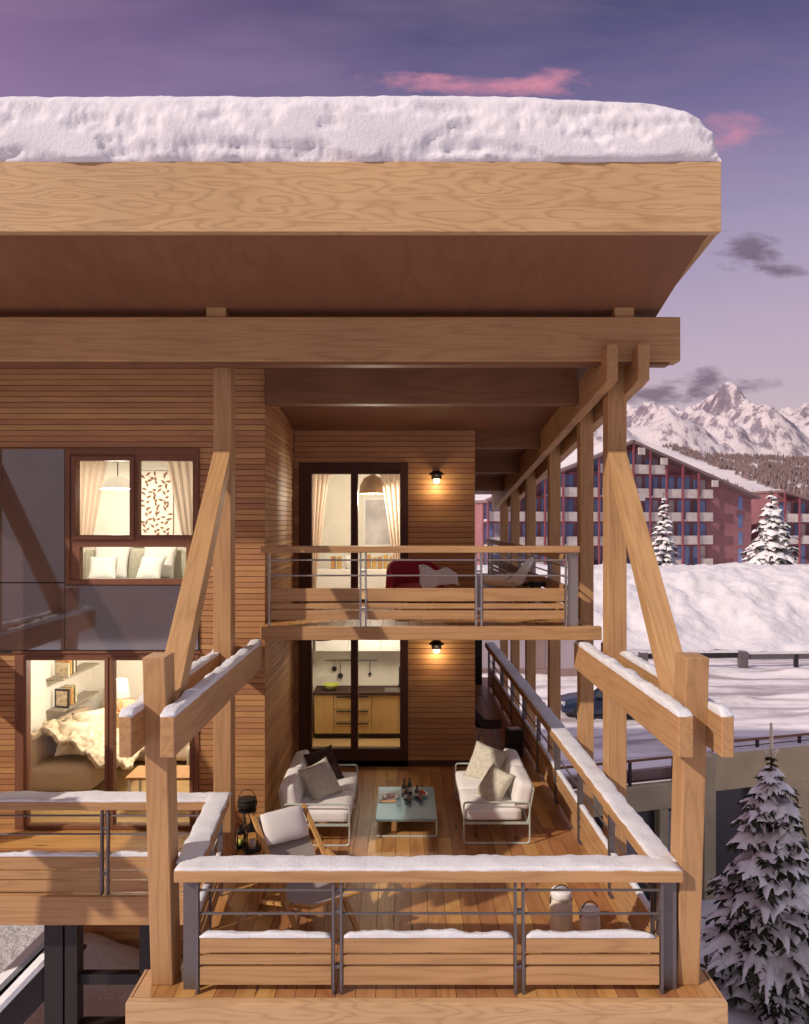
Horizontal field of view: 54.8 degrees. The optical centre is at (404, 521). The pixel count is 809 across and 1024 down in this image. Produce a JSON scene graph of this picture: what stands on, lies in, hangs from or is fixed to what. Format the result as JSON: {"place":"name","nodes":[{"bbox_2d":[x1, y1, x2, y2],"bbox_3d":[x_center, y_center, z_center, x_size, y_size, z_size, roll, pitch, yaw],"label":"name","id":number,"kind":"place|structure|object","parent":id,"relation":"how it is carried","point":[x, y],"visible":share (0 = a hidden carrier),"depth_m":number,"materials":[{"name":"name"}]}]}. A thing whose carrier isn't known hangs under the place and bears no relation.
{"place":"outdoors","nodes":[
{"label":"outdoors","id":0,"kind":"place"},
{"bbox_2d":[504,727,523,756],"bbox_3d":[1.930,3.877,13.750,0.300,0.447,0.300,0,0,0],"label":"side table","id":1,"kind":"object","parent":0,"point":[513,739],"visible":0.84,"depth_m":13.61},
{"bbox_2d":[482,640,576,675],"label":"shed","id":2,"kind":"structure","parent":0,"point":[567,659],"depth_m":41.50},
{"bbox_2d":[536,640,545,668],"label":"door","id":3,"kind":"structure","parent":2,"relation":"in","point":[540,644],"depth_m":41.46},
{"bbox_2d":[477,562,808,651],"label":"snow bank","id":4,"kind":"structure","parent":0,"point":[747,607],"depth_m":53.51,"materials":[{"name":"snow"}]},
{"bbox_2d":[482,650,808,775],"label":"road","id":5,"kind":"structure","parent":0,"point":[757,697],"depth_m":35.50,"materials":[{"name":"snow"}]},
{"bbox_2d":[561,688,628,718],"bbox_3d":[8.730,7.588,33.401,4.240,1.435,2.100,0,0,4],"label":"parked car","id":6,"kind":"object","parent":5,"relation":"on","point":[568,702],"visible":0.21,"depth_m":32.70,"materials":[{"name":"blue paint"}]},
{"bbox_2d":[634,650,808,667],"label":"guardrail","id":7,"kind":"object","parent":5,"relation":"on","point":[743,657],"visible":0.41,"depth_m":44.49,"materials":[{"name":"metal"}]},
{"bbox_2d":[594,381,808,456],"bbox_3d":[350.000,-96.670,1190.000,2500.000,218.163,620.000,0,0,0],"label":"mountains","id":8,"kind":"structure","parent":0,"point":[727,417],"depth_m":986.91,"materials":[{"name":"snow"}]},
{"bbox_2d":[649,894,808,1023],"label":"ground","id":9,"kind":"structure","parent":0,"point":[738,1016],"depth_m":19.62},
{"bbox_2d":[44,925,150,1023],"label":"steel frame","id":10,"kind":"object","parent":9,"relation":"on","point":[67,977],"visible":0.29,"depth_m":8.92,"materials":[{"name":"metal"}]},
{"bbox_2d":[0,931,86,1023],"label":"outdoor stair","id":11,"kind":"object","parent":10,"relation":"attached to","point":[21,987],"visible":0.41,"depth_m":8.92,"materials":[{"name":"metal"}]},
{"bbox_2d":[0,162,733,1023],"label":"chalet","id":12,"kind":"object","parent":9,"relation":"on","point":[258,344],"visible":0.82,"depth_m":9.10,"materials":[{"name":"brown wood"}]},
{"bbox_2d":[46,691,98,712],"bbox_3d":[-5.558,3.013,13.125,0.275,0.035,1.450,0,0,0],"label":"wall shelf","id":13,"kind":"object","parent":12,"relation":"attached to","point":[82,696],"depth_m":13.09,"materials":[{"name":"grey wood"}]},
{"bbox_2d":[55,689,69,707],"bbox_3d":[-5.518,2.843,12.568,0.260,0.300,0.024,0,0,14],"label":"photo frame","id":14,"kind":"object","parent":13,"relation":"on","point":[62,698],"visible":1,"depth_m":12.55,"materials":[{"name":"black wood"}]},
{"bbox_2d":[46,663,98,680],"bbox_3d":[-5.558,2.513,13.125,0.275,0.035,1.450,0,0,0],"label":"wall shelf","id":15,"kind":"object","parent":12,"relation":"attached to","point":[82,667],"depth_m":13.11,"materials":[{"name":"grey wood"}]},
{"bbox_2d":[55,663,69,676],"bbox_3d":[-5.518,2.383,12.568,0.260,0.220,0.024,0,0,14],"label":"photo frame","id":16,"kind":"object","parent":15,"relation":"on","point":[62,669],"visible":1,"depth_m":12.55,"materials":[{"name":"paper"}]},
{"bbox_2d":[80,461,107,547],"bbox_3d":[-4.235,-0.275,10.620,0.430,1.250,0.070,0,0,0],"label":"curtain","id":17,"kind":"object","parent":12,"relation":"hanging from","point":[92,474],"visible":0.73,"depth_m":10.62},
{"bbox_2d":[12,651,200,829],"bbox_3d":[-3.965,2.908,10.442,2.490,2.385,0.155,0,0,0],"label":"sliding door","id":18,"kind":"structure","parent":12,"relation":"in","point":[23,659],"depth_m":10.38,"materials":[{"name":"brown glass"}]},
{"bbox_2d":[0,802,215,894],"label":"wing railing","id":19,"kind":"object","parent":12,"relation":"on","point":[51,862],"visible":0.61,"depth_m":8.58,"materials":[{"name":"grey paint"}]},
{"bbox_2d":[0,790,231,856],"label":"snow cover","id":20,"kind":"object","parent":19,"relation":"on","point":[77,796],"visible":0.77,"depth_m":8.59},
{"bbox_2d":[31,698,188,791],"bbox_3d":[-4.375,3.595,12.845,2.610,0.869,2.590,0,0,0],"label":"corner sofa","id":21,"kind":"object","parent":12,"relation":"on","point":[51,771],"visible":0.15,"depth_m":11.62,"materials":[{"name":"brown fabric"}]},
{"bbox_2d":[55,721,97,755],"bbox_3d":[-5.000,3.300,11.900,0.580,0.580,0.279,7,-45,-24],"label":"sofa pillow","id":22,"kind":"object","parent":21,"relation":"on","point":[85,729],"visible":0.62,"depth_m":11.86,"materials":[{"name":"fabric"}]},
{"bbox_2d":[31,714,144,769],"bbox_3d":[-4.875,3.423,12.258,1.424,0.782,1.485,0,0,0],"label":"fur throw","id":23,"kind":"object","parent":21,"relation":"on","point":[92,749],"visible":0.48,"depth_m":11.66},
{"bbox_2d":[72,708,103,735],"bbox_3d":[-4.980,3.260,12.500,0.580,0.580,0.276,-6,-37,-30],"label":"sofa pillow","id":24,"kind":"object","parent":21,"relation":"on","point":[93,715],"visible":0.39,"depth_m":12.45,"materials":[{"name":"fabric"}]},
{"bbox_2d":[102,461,128,489],"bbox_3d":[-4.320,-0.835,11.750,0.550,0.710,0.550,0,0,0],"label":"pendant lamp","id":25,"kind":"object","parent":12,"relation":"hanging from","point":[117,482],"visible":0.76,"depth_m":11.57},
{"bbox_2d":[117,711,119,727],"bbox_3d":[-5.000,3.708,13.750,0.520,0.765,0.420,0,0,0],"label":"cabinet","id":26,"kind":"object","parent":12,"relation":"on","point":[118,719],"visible":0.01,"depth_m":13.55,"materials":[{"name":"brown wood"}]},
{"bbox_2d":[117,678,129,711],"bbox_3d":[-5.000,3.045,13.750,0.320,0.550,0.317,0,0,0],"label":"table lamp","id":27,"kind":"object","parent":26,"relation":"on","point":[123,691],"visible":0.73,"depth_m":13.66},
{"bbox_2d":[65,449,199,584],"bbox_3d":[-3.625,-0.068,10.426,1.776,1.805,0.148,0,0,0],"label":"window","id":28,"kind":"structure","parent":12,"relation":"in","point":[75,542],"depth_m":10.37,"materials":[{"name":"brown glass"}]},
{"bbox_2d":[85,550,185,577],"bbox_3d":[-4.420,0.980,12.128,1.900,1.020,2.064,0,0,0],"label":"bed","id":29,"kind":"object","parent":12,"relation":"on","point":[134,560],"visible":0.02,"depth_m":13.10,"materials":[{"name":"white fabric"}]},
{"bbox_2d":[88,556,117,577],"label":"bed pillow","id":30,"kind":"object","parent":29,"relation":"on","point":[102,567],"visible":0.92,"depth_m":12.55,"materials":[{"name":"white fabric"}]},
{"bbox_2d":[95,547,130,577],"bbox_3d":[-4.870,0.659,12.947,0.600,0.600,0.191,0,-22,-4],"label":"bed pillow","id":31,"kind":"object","parent":29,"relation":"on","point":[122,553],"visible":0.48,"depth_m":12.92,"materials":[{"name":"white fabric"}]},
{"bbox_2d":[136,556,166,577],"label":"bed pillow","id":32,"kind":"object","parent":29,"relation":"on","point":[150,567],"visible":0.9,"depth_m":12.54,"materials":[{"name":"white fabric"}]},
{"bbox_2d":[144,547,177,577],"bbox_3d":[-4.080,0.660,12.949,0.600,0.600,0.195,0,-22,5],"label":"bed pillow","id":33,"kind":"object","parent":29,"relation":"on","point":[168,565],"visible":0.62,"depth_m":12.91,"materials":[{"name":"white fabric"}]},
{"bbox_2d":[125,766,188,791],"bbox_3d":[-3.450,3.860,11.350,1.040,0.460,0.560,0,0,0],"label":"coffee table","id":34,"kind":"object","parent":12,"relation":"on","point":[137,773],"visible":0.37,"depth_m":11.21,"materials":[{"name":"brown wood"}]},
{"bbox_2d":[142,471,172,534],"bbox_3d":[-4.238,-0.224,13.169,0.705,1.288,0.041,0,0,0],"label":"wall picture","id":35,"kind":"object","parent":12,"relation":"attached to","point":[157,504],"depth_m":13.15,"materials":[{"name":"paper"}]},
{"bbox_2d":[119,650,218,716],"bbox_3d":[-2.292,1.567,8.352,0.118,0.073,3.895,0,0,0],"label":"snow strip","id":36,"kind":"object","parent":12,"relation":"on","point":[133,709],"visible":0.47,"depth_m":6.80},
{"bbox_2d":[166,461,192,547],"bbox_3d":[-3.040,-0.275,10.620,0.480,1.250,0.070,0,0,0],"label":"curtain","id":37,"kind":"object","parent":12,"relation":"hanging from","point":[181,475],"visible":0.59,"depth_m":10.62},
{"bbox_2d":[178,797,228,933],"bbox_3d":[-1.975,3.554,7.769,0.230,1.088,1.587,0,0,-4],"label":"terrace railing","id":38,"kind":"object","parent":12,"relation":"on","point":[210,901],"visible":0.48,"depth_m":7.83,"materials":[{"name":"grey paint"}]},
{"bbox_2d":[176,792,230,910],"bbox_3d":[-1.974,3.291,7.779,0.237,0.634,1.785,0,0,-4],"label":"snow cover","id":39,"kind":"object","parent":38,"relation":"on","point":[197,842],"visible":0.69,"depth_m":7.60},
{"bbox_2d":[160,639,260,716],"bbox_3d":[-1.948,1.564,8.352,0.130,0.079,3.895,0,0,0],"label":"snow strip","id":40,"kind":"object","parent":12,"relation":"on","point":[188,697],"visible":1,"depth_m":7.63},
{"bbox_2d":[235,821,246,848],"bbox_3d":[-2.070,3.938,9.860,0.136,0.324,0.136,0,0,-25],"label":"lantern","id":41,"kind":"object","parent":12,"relation":"on","point":[240,843],"visible":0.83,"depth_m":9.84,"materials":[{"name":"metal"}]},
{"bbox_2d":[238,807,256,835],"bbox_3d":[-2.032,3.917,10.107,0.256,0.373,0.266,0,0,0],"label":"plant stand","id":42,"kind":"object","parent":12,"relation":"on","point":[243,812],"visible":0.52,"depth_m":10.05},
{"bbox_2d":[237,789,256,811],"bbox_3d":[-2.040,3.597,10.120,0.256,0.264,0.253,0,0,0],"label":"cooking pot","id":43,"kind":"object","parent":42,"relation":"on","point":[246,803],"visible":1,"depth_m":10.04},
{"bbox_2d":[242,811,261,854],"bbox_3d":[-1.900,3.853,9.740,0.209,0.494,0.209,0,0,-25],"label":"lantern","id":44,"kind":"object","parent":12,"relation":"on","point":[252,847],"visible":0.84,"depth_m":9.70,"materials":[{"name":"black metal"}]},
{"bbox_2d":[251,803,361,938],"bbox_3d":[-1.014,3.600,8.012,0.722,0.965,1.274,0,0,-35],"label":"deck chair","id":45,"kind":"object","parent":12,"relation":"on","point":[284,831],"visible":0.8,"depth_m":8.26,"materials":[{"name":"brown wood"}]},
{"bbox_2d":[278,750,357,845],"bbox_3d":[-1.140,3.707,10.660,0.911,0.784,1.625,0,0,0],"label":"garden sofa","id":46,"kind":"object","parent":12,"relation":"on","point":[336,807],"visible":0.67,"depth_m":10.02,"materials":[{"name":"white fabric"}]},
{"bbox_2d":[297,757,342,799],"bbox_3d":[-1.121,3.461,10.421,0.520,0.520,0.216,-12,-23,-47],"label":"throw pillow","id":47,"kind":"object","parent":46,"relation":"on","point":[319,778],"visible":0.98,"depth_m":10.33,"materials":[{"name":"beige fabric"}]},
{"bbox_2d":[303,745,343,778],"bbox_3d":[-1.141,3.451,11.021,0.500,0.500,0.197,-8,-25,-42],"label":"throw pillow","id":48,"kind":"object","parent":46,"relation":"on","point":[313,758],"visible":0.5,"depth_m":11.02,"materials":[{"name":"brown fabric"}]},
{"bbox_2d":[313,474,329,587],"bbox_3d":[-1.430,0.200,13.320,0.340,2.200,0.070,0,0,0],"label":"curtain","id":49,"kind":"object","parent":12,"relation":"hanging from","point":[320,484],"visible":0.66,"depth_m":13.32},
{"bbox_2d":[324,660,377,678],"bbox_3d":[-1.055,2.893,15.323,1.050,0.359,0.030,0,0,0],"label":"utensil rail","id":50,"kind":"object","parent":12,"relation":"attached to","point":[340,674],"visible":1,"depth_m":15.32,"materials":[{"name":"metal"}]},
{"bbox_2d":[316,568,386,589],"bbox_3d":[-0.775,1.130,15.594,1.950,0.400,0.512,0,0,0],"label":"sideboard","id":51,"kind":"object","parent":12,"relation":"on","point":[345,581],"visible":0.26,"depth_m":15.34,"materials":[{"name":"white paint"}]},
{"bbox_2d":[299,463,407,601],"bbox_3d":[-0.855,0.175,13.128,1.830,2.330,0.145,0,0,0],"label":"sliding door","id":52,"kind":"structure","parent":12,"relation":"in","point":[306,470],"depth_m":13.07,"materials":[{"name":"brown glass"}]},
{"bbox_2d":[299,640,407,766],"bbox_3d":[-0.855,2.920,13.128,1.830,2.360,0.145,0,0,0],"label":"sliding door","id":53,"kind":"structure","parent":12,"relation":"in","point":[352,753],"depth_m":13.07,"materials":[{"name":"brown glass"}]},
{"bbox_2d":[313,686,399,737],"bbox_3d":[-0.442,3.652,15.005,2.556,0.875,0.670,0,0,0],"label":"kitchen unit","id":54,"kind":"object","parent":12,"relation":"on","point":[378,712],"visible":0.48,"depth_m":14.70,"materials":[{"name":"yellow wood"}]},
{"bbox_2d":[323,682,338,690],"bbox_3d":[-1.400,3.153,14.900,0.310,0.120,0.307,0,0,0],"label":"salad bowl","id":55,"kind":"object","parent":54,"relation":"on","point":[331,686],"visible":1,"depth_m":14.85,"materials":[{"name":"ceramic"}]},
{"bbox_2d":[315,640,399,650],"bbox_3d":[-0.453,2.040,15.160,2.514,0.880,0.360,0,0,0],"label":"wall cupboard","id":56,"kind":"object","parent":12,"relation":"attached to","point":[365,645],"depth_m":14.98,"materials":[{"name":"white paint"}]},
{"bbox_2d":[315,640,347,650],"bbox_3d":[-1.398,2.040,15.160,0.624,0.880,0.360,0,0,0],"label":"cupboard door","id":57,"kind":"structure","parent":56,"relation":"in","point":[332,645],"depth_m":14.98,"materials":[{"name":"white paint"}]},
{"bbox_2d":[348,640,380,650],"bbox_3d":[-0.768,2.040,15.160,0.624,0.880,0.360,0,0,0],"label":"cupboard door","id":58,"kind":"structure","parent":56,"relation":"in","point":[363,645],"depth_m":14.98,"materials":[{"name":"white paint"}]},
{"bbox_2d":[381,640,399,650],"bbox_3d":[-0.138,2.040,15.160,0.624,0.880,0.360,0,0,0],"label":"cupboard door","id":59,"kind":"structure","parent":56,"relation":"in","point":[386,645],"depth_m":14.98,"materials":[{"name":"white paint"}]},
{"bbox_2d":[0,95,720,162],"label":"snow slab","id":60,"kind":"structure","parent":12,"relation":"on","point":[384,128],"depth_m":7.61,"materials":[{"name":"snow"}]},
{"bbox_2d":[359,474,383,494],"bbox_3d":[-0.560,-0.760,13.750,0.480,0.560,0.480,0,0,0],"label":"pendant lamp","id":61,"kind":"object","parent":12,"relation":"hanging from","point":[371,484],"visible":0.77,"depth_m":13.57,"materials":[{"name":"wicker"}]},
{"bbox_2d":[363,498,390,545],"bbox_3d":[-0.450,0.000,16.167,0.800,1.000,0.046,0,0,0],"label":"wall picture","id":62,"kind":"object","parent":12,"relation":"attached to","point":[375,527],"depth_m":16.14,"materials":[{"name":"white paint"}]},
{"bbox_2d":[380,474,399,558],"bbox_3d":[-0.235,0.200,13.320,0.410,2.200,0.070,0,0,0],"label":"curtain","id":63,"kind":"object","parent":12,"relation":"hanging from","point":[391,486],"visible":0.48,"depth_m":13.32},
{"bbox_2d":[375,787,437,836],"bbox_3d":[0.025,3.979,10.750,0.811,0.238,1.240,0,0,0],"label":"coffee table","id":64,"kind":"object","parent":12,"relation":"on","point":[402,809],"visible":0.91,"depth_m":10.47,"materials":[{"name":"teal glass"}]},
{"bbox_2d":[385,561,443,609],"bbox_3d":[0.152,0.962,11.816,0.900,0.784,0.757,0,0,-15],"label":"lounge chair","id":65,"kind":"object","parent":12,"relation":"on","point":[402,567],"visible":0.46,"depth_m":12.05,"materials":[{"name":"fabric"}]},
{"bbox_2d":[419,564,458,587],"bbox_3d":[0.499,0.824,11.433,0.580,0.404,0.214,0,0,0],"label":"blanket","id":66,"kind":"object","parent":65,"relation":"on","point":[430,581],"visible":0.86,"depth_m":11.41,"materials":[{"name":"white fabric"}]},
{"bbox_2d":[261,546,579,626],"bbox_3d":[0.205,0.829,10.090,4.090,1.038,0.200,0,0,0],"label":"balcony railing","id":67,"kind":"object","parent":12,"relation":"on","point":[417,594],"visible":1,"depth_m":10.03,"materials":[{"name":"metal"}]},
{"bbox_2d":[174,871,682,994],"bbox_3d":[0.207,3.554,6.855,4.395,1.088,0.270,0,0,0],"label":"terrace railing","id":68,"kind":"object","parent":12,"relation":"on","point":[661,973],"visible":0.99,"depth_m":6.77,"materials":[{"name":"grey paint"}]},
{"bbox_2d":[174,854,682,937],"bbox_3d":[0.207,3.286,6.856,4.385,0.644,0.276,0,0,0],"label":"snow cover","id":69,"kind":"object","parent":68,"relation":"on","point":[496,862],"visible":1,"depth_m":6.78,"materials":[{"name":"snow"}]},
{"bbox_2d":[429,640,443,652],"bbox_3d":[0.530,2.065,12.941,0.260,0.210,0.310,0,0,0],"label":"wall lamp","id":70,"kind":"object","parent":12,"relation":"attached to","point":[436,646],"visible":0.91,"depth_m":12.85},
{"bbox_2d":[429,471,443,482],"bbox_3d":[0.530,-0.745,12.941,0.260,0.210,0.310,0,0,0],"label":"wall lamp","id":71,"kind":"object","parent":12,"relation":"attached to","point":[436,476],"visible":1,"depth_m":12.85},
{"bbox_2d":[475,709,502,748],"bbox_3d":[1.433,3.667,14.062,0.640,0.873,0.585,0,0,10],"label":"shell chair","id":72,"kind":"object","parent":12,"relation":"on","point":[482,722],"visible":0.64,"depth_m":14.17,"materials":[{"name":"brown fabric"}]},
{"bbox_2d":[455,748,533,843],"bbox_3d":[1.200,3.707,10.730,0.911,0.784,1.625,0,0,0],"label":"garden sofa","id":73,"kind":"object","parent":12,"relation":"on","point":[514,801],"visible":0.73,"depth_m":10.00,"materials":[{"name":"fabric"}]},
{"bbox_2d":[463,740,508,779],"bbox_3d":[1.160,3.455,11.120,0.560,0.560,0.224,10,-22,38],"label":"throw pillow","id":74,"kind":"object","parent":73,"relation":"on","point":[484,758],"visible":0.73,"depth_m":11.06,"materials":[{"name":"beige fabric"}]},
{"bbox_2d":[475,763,514,803],"bbox_3d":[1.192,3.482,10.332,0.211,0.480,0.480,43,-17,-26],"label":"throw pillow","id":75,"kind":"object","parent":73,"relation":"on","point":[495,783],"visible":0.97,"depth_m":10.22,"materials":[{"name":"beige fabric"}]},
{"bbox_2d":[482,557,533,609],"bbox_3d":[1.580,0.937,11.672,0.697,0.834,0.684,0,0,25],"label":"lounge chair","id":76,"kind":"object","parent":12,"relation":"on","point":[511,581],"visible":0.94,"depth_m":11.46,"materials":[{"name":"fabric"}]},
{"bbox_2d":[485,539,567,615],"bbox_3d":[2.140,0.889,14.930,0.160,0.918,9.362,0,0,0],"label":"balcony railing","id":77,"kind":"object","parent":12,"relation":"on","point":[508,566],"visible":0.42,"depth_m":13.45,"materials":[{"name":"metal"}]},
{"bbox_2d":[522,581,545,609],"bbox_3d":[2.020,1.136,12.100,0.400,0.432,0.394,0,0,0],"label":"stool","id":78,"kind":"object","parent":12,"relation":"on","point":[532,584],"visible":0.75,"depth_m":11.96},
{"bbox_2d":[550,884,572,931],"bbox_3d":[1.550,3.842,7.720,0.222,0.510,0.222,0,0,43],"label":"milk can","id":79,"kind":"object","parent":12,"relation":"on","point":[561,901],"visible":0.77,"depth_m":7.63,"materials":[{"name":"beige metal"}]},
{"bbox_2d":[485,643,656,964],"bbox_3d":[2.208,3.554,13.195,0.230,1.088,12.433,0,0,-1],"label":"terrace railing","id":80,"kind":"object","parent":12,"relation":"on","point":[588,838],"visible":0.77,"depth_m":9.97,"materials":[{"name":"grey paint"}]},
{"bbox_2d":[486,642,676,911],"bbox_3d":[2.209,3.282,13.145,0.232,0.652,12.511,0,0,-1],"label":"snow cover","id":81,"kind":"object","parent":80,"relation":"on","point":[650,843],"visible":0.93,"depth_m":9.44,"materials":[{"name":"snow"}]},
{"bbox_2d":[579,901,599,930],"bbox_3d":[1.810,3.898,7.620,0.198,0.398,0.198,0,0,27],"label":"milk can","id":82,"kind":"object","parent":12,"relation":"on","point":[589,922],"visible":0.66,"depth_m":7.56,"materials":[{"name":"beige metal"}]},
{"bbox_2d":[575,640,692,716],"bbox_3d":[2.311,1.562,8.352,0.134,0.081,3.895,0,0,0],"label":"snow strip","id":83,"kind":"object","parent":12,"relation":"on","point":[677,708],"visible":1,"depth_m":7.60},
{"bbox_2d":[602,641,733,716],"bbox_3d":[2.655,1.566,8.352,0.115,0.074,3.895,0,0,0],"label":"snow strip","id":84,"kind":"object","parent":12,"relation":"on","point":[721,710],"visible":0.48,"depth_m":8.25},
{"bbox_2d":[565,741,808,900],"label":"garage","id":85,"kind":"structure","parent":9,"relation":"on","point":[728,781],"depth_m":25.91,"materials":[{"name":"beige concrete"}]},
{"bbox_2d":[561,756,672,787],"bbox_3d":[2.992,8.075,23.863,13.900,0.830,0.080,0,0,-16],"label":"metal railing","id":86,"kind":"object","parent":85,"relation":"on","point":[629,781],"visible":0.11,"depth_m":25.15,"materials":[{"name":"grey metal"}]},
{"bbox_2d":[627,840,636,854],"bbox_3d":[7.102,10.900,25.201,0.860,2.800,0.060,0,0,-16],"label":"window","id":87,"kind":"structure","parent":85,"relation":"in","point":[630,850],"depth_m":25.23,"materials":[{"name":"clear glass"}]},
{"bbox_2d":[668,810,670,851],"bbox_3d":[8.927,10.900,25.730,0.860,2.800,0.060,0,0,-16],"label":"window","id":88,"kind":"structure","parent":85,"relation":"in","point":[669,811],"depth_m":25.64,"materials":[{"name":"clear glass"}]},
{"bbox_2d":[711,733,808,750],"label":"metal railing","id":89,"kind":"object","parent":85,"relation":"on","point":[757,744],"visible":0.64,"depth_m":26.57,"materials":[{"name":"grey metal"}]},
{"bbox_2d":[700,723,808,1023],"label":"spruce tree","id":90,"kind":"object","parent":9,"relation":"on","point":[755,951],"visible":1,"depth_m":19.62,"materials":[{"name":"green plant"}]},
{"bbox_3d":[-12.200,9.850,15.450,19.600,5.700,9.700,0,0,0],"label":"retaining wall","id":91,"kind":"object","parent":9,"relation":"on","visible":0},
{"bbox_2d":[0,925,182,1023],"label":"snow terrace","id":92,"kind":"structure","parent":91,"relation":"on","point":[99,952],"depth_m":12.08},
{"bbox_2d":[651,447,808,490],"bbox_3d":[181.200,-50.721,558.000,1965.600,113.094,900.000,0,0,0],"label":"hillside","id":93,"kind":"structure","parent":0,"point":[731,476],"depth_m":524.45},
{"bbox_2d":[662,443,808,496],"bbox_3d":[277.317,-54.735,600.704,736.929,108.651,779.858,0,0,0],"label":"forest","id":94,"kind":"object","parent":93,"relation":"on","point":[764,473],"visible":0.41,"depth_m":708.91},
{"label":"snow field","id":95,"kind":"structure","parent":0,"visible":0},
{"bbox_2d":[475,439,760,564],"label":"apartment block","id":96,"kind":"structure","parent":95,"relation":"on","point":[709,514],"depth_m":93.68,"materials":[{"name":"red metal"}]},
{"bbox_2d":[484,523,493,544],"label":"window","id":97,"kind":"structure","parent":96,"relation":"in","point":[491,525],"depth_m":86.27,"materials":[{"name":"blue glass"}]},
{"bbox_2d":[594,547,601,564],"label":"window","id":98,"kind":"structure","parent":96,"relation":"in","point":[595,548],"depth_m":91.03,"materials":[{"name":"glass"}]},
{"bbox_2d":[594,475,601,494],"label":"window","id":99,"kind":"structure","parent":96,"relation":"in","point":[595,476],"depth_m":91.10,"materials":[{"name":"blue glass"}]},
{"bbox_2d":[644,500,658,511],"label":"window","id":100,"kind":"structure","parent":96,"relation":"in","point":[646,503],"depth_m":93.55,"materials":[{"name":"glass"}]},
{"bbox_2d":[644,476,658,495],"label":"window","id":101,"kind":"structure","parent":96,"relation":"in","point":[646,479],"depth_m":93.55,"materials":[{"name":"glass"}]},
{"bbox_2d":[661,477,674,495],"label":"window","id":102,"kind":"structure","parent":96,"relation":"in","point":[663,479],"depth_m":94.36,"materials":[{"name":"glass"}]},
{"bbox_2d":[677,500,684,519],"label":"window","id":103,"kind":"structure","parent":96,"relation":"in","point":[679,502],"depth_m":95.17,"materials":[{"name":"blue glass"}]},
{"bbox_2d":[685,546,689,564],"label":"window","id":104,"kind":"structure","parent":96,"relation":"in","point":[687,548],"depth_m":95.54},
{"bbox_2d":[692,546,705,564],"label":"window","id":105,"kind":"structure","parent":96,"relation":"in","point":[694,548],"depth_m":95.96,"materials":[{"name":"glass"}]},
{"bbox_2d":[692,523,705,541],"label":"window","id":106,"kind":"structure","parent":96,"relation":"in","point":[694,525],"depth_m":95.96,"materials":[{"name":"glass"}]},
{"bbox_2d":[692,500,705,519],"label":"window","id":107,"kind":"structure","parent":96,"relation":"in","point":[694,502],"depth_m":95.96,"materials":[{"name":"blue glass"}]},
{"bbox_2d":[652,494,681,565],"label":"spruce tree","id":108,"kind":"object","parent":95,"relation":"on","point":[664,543],"visible":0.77,"depth_m":73.57,"materials":[{"name":"white plant"}]},
{"bbox_2d":[741,489,800,565],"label":"spruce tree","id":109,"kind":"object","parent":95,"relation":"on","point":[772,545],"visible":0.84,"depth_m":70.11,"materials":[{"name":"white plant"}]},
{"bbox_2d":[750,489,808,563],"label":"apartment block","id":110,"kind":"structure","parent":95,"relation":"on","point":[795,508],"depth_m":101.53,"materials":[{"name":"red metal"}]},
{"bbox_2d":[793,524,805,541],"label":"window","id":111,"kind":"structure","parent":110,"relation":"in","point":[796,526],"depth_m":101.60,"materials":[{"name":"blue glass"}]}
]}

